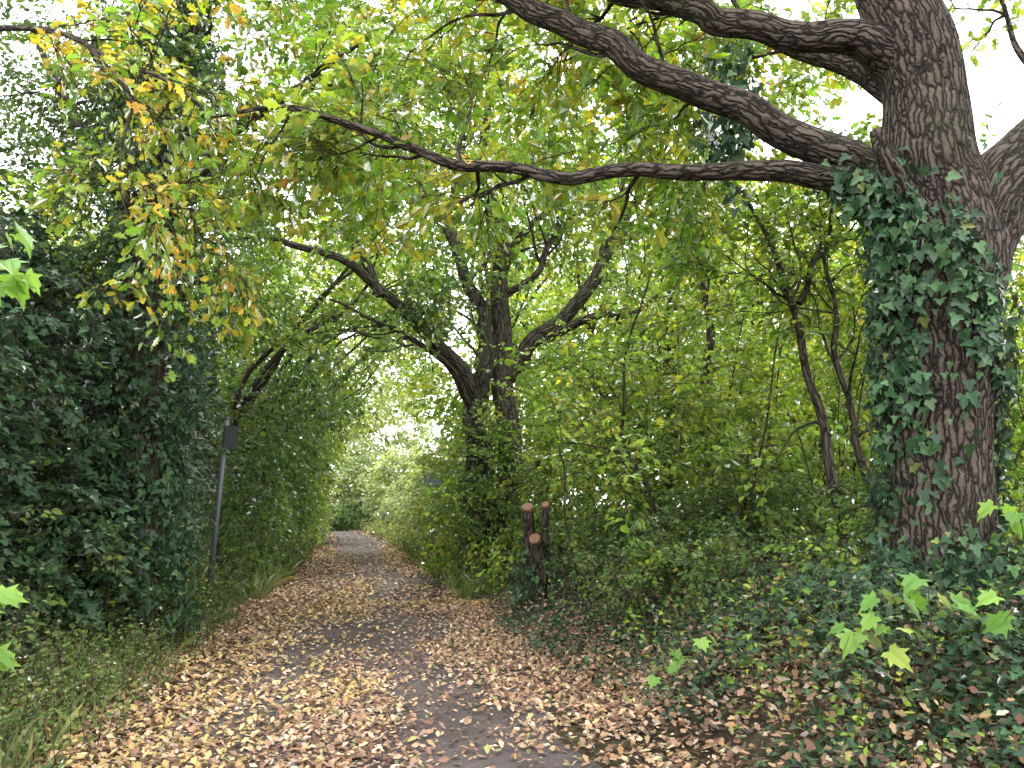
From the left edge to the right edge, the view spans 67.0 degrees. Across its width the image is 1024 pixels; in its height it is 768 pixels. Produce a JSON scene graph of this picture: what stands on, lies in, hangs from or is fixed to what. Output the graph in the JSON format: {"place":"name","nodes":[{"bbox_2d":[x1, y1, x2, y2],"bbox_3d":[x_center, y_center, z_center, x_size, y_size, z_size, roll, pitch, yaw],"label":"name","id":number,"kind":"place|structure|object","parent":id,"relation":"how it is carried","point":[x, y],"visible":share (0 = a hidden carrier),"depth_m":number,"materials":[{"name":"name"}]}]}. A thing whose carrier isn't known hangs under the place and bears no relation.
{"place":"outdoors","nodes":[
{"label":"outdoors","id":0,"kind":"place"},
{"bbox_2d":[0,208,41,310],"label":"sycamore branch","id":1,"kind":"object","parent":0,"point":[15,283],"visible":1,"depth_m":3.40,"materials":[{"name":"green plant"}]},
{"bbox_2d":[108,529,601,767],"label":"path","id":2,"kind":"structure","parent":0,"point":[501,758],"depth_m":6.70,"materials":[{"name":"grey asphalt"}]},
{"bbox_2d":[0,510,1023,767],"bbox_3d":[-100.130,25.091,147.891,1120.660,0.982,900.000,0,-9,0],"label":"ground","id":3,"kind":"structure","parent":0,"point":[700,754],"depth_m":5.35,"materials":[{"name":"soil"}]},
{"bbox_2d":[0,584,28,673],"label":"sycamore sapling","id":4,"kind":"object","parent":3,"relation":"on","point":[12,595],"visible":1,"depth_m":3.81,"materials":[{"name":"green plant"}]},
{"bbox_2d":[0,171,239,662],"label":"ivy hedge","id":5,"kind":"object","parent":3,"relation":"on","point":[46,491],"visible":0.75,"depth_m":8.14,"materials":[{"name":"green plant"}]},
{"bbox_2d":[207,417,238,589],"bbox_3d":[-4.630,2.130,12.288,0.360,3.225,0.180,0,-9,0],"label":"path sign post","id":6,"kind":"object","parent":3,"relation":"on","point":[230,437],"visible":0.84,"depth_m":12.39,"materials":[{"name":"metal"}]},
{"bbox_2d":[0,0,501,646],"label":"ivy clad tree","id":7,"kind":"object","parent":3,"relation":"on","point":[150,442],"visible":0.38,"depth_m":9.42,"materials":[{"name":"green plant"}]},
{"bbox_2d":[166,191,474,587],"bbox_3d":[-7.744,0.663,36.994,11.704,15.306,46.427,2,-9,-14],"label":"hedgerow","id":8,"kind":"object","parent":3,"relation":"on","point":[279,479],"visible":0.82,"depth_m":18.60,"materials":[{"name":"green plant"}]},
{"bbox_2d":[312,361,490,530],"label":"distant bushes","id":9,"kind":"object","parent":3,"relation":"on","point":[366,473],"visible":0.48,"depth_m":64.35,"materials":[{"name":"green plant"}]},
{"bbox_2d":[423,475,442,567],"bbox_3d":[-2.119,3.741,20.640,0.550,2.615,0.123,-2,-10,15],"label":"signpost","id":10,"kind":"object","parent":3,"relation":"on","point":[435,482],"visible":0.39,"depth_m":20.75,"materials":[{"name":"metal"}]},
{"bbox_2d":[372,412,570,571],"bbox_3d":[-3.577,5.555,37.742,5.506,4.909,44.847,2,-9,-11],"label":"hedgerow","id":11,"kind":"object","parent":3,"relation":"on","point":[410,506],"visible":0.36,"depth_m":26.24,"materials":[{"name":"green plant"}]},
{"bbox_2d":[195,0,818,581],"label":"field maple tree","id":12,"kind":"object","parent":3,"relation":"on","point":[493,326],"visible":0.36,"depth_m":16.89,"materials":[{"name":"green plant"}]},
{"bbox_2d":[0,528,1023,767],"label":"fallen leaves","id":13,"kind":"object","parent":3,"relation":"on","point":[264,608],"visible":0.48,"depth_m":6.56,"materials":[{"name":"brown plant"}]},
{"bbox_2d":[0,508,1023,767],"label":"verge plants","id":14,"kind":"object","parent":3,"relation":"on","point":[46,648],"visible":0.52,"depth_m":6.45,"materials":[{"name":"green plant"}]},
{"bbox_2d":[0,147,1023,537],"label":"background woodland","id":15,"kind":"object","parent":3,"relation":"on","point":[544,303],"visible":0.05,"depth_m":28.81,"materials":[{"name":"green plant"}]},
{"bbox_2d":[506,501,570,613],"bbox_3d":[0.387,2.714,11.376,0.949,1.958,0.847,0,-9,0],"label":"cut tree stump","id":16,"kind":"object","parent":3,"relation":"on","point":[537,549],"visible":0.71,"depth_m":11.19,"materials":[{"name":"brown wood"}]},
{"bbox_2d":[145,0,1023,629],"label":"oak tree","id":17,"kind":"object","parent":3,"relation":"on","point":[929,192],"visible":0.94,"depth_m":6.48,"materials":[{"name":"green plant"}]},
{"bbox_2d":[0,0,308,382],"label":"overhanging oak branch","id":18,"kind":"object","parent":17,"relation":"attached to","point":[182,81],"visible":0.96,"depth_m":6.57,"materials":[{"name":"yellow plant"}]},
{"bbox_2d":[460,101,1023,633],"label":"hazel thicket","id":19,"kind":"object","parent":3,"relation":"on","point":[732,491],"visible":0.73,"depth_m":9.56,"materials":[{"name":"green plant"}]},
{"bbox_2d":[467,526,1023,767],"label":"ivy ground cover","id":20,"kind":"object","parent":3,"relation":"on","point":[1015,636],"visible":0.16,"depth_m":5.25,"materials":[{"name":"green plant"}]},
{"bbox_2d":[645,634,718,701],"bbox_3d":[1.165,1.958,5.370,0.583,0.462,0.332,-8,-12,40],"label":"sycamore sapling","id":21,"kind":"object","parent":20,"relation":"on","point":[678,659],"visible":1,"depth_m":5.31,"materials":[{"name":"green plant"}]},
{"bbox_2d":[827,572,981,692],"bbox_3d":[2.184,1.373,4.261,0.768,0.661,0.437,0,-9,0],"label":"sycamore sapling","id":22,"kind":"object","parent":20,"relation":"on","point":[911,583],"visible":0.99,"depth_m":4.27,"materials":[{"name":"green plant"}]},
{"bbox_2d":[974,499,1023,639],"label":"sycamore sapling","id":23,"kind":"object","parent":3,"relation":"on","point":[998,623],"visible":1,"depth_m":4.20,"materials":[{"name":"green plant"}]},
{"bbox_2d":[0,0,1023,509],"label":"sky","id":24,"kind":"structure","parent":0,"point":[998,77],"materials":[{"name":"white"}]}
]}

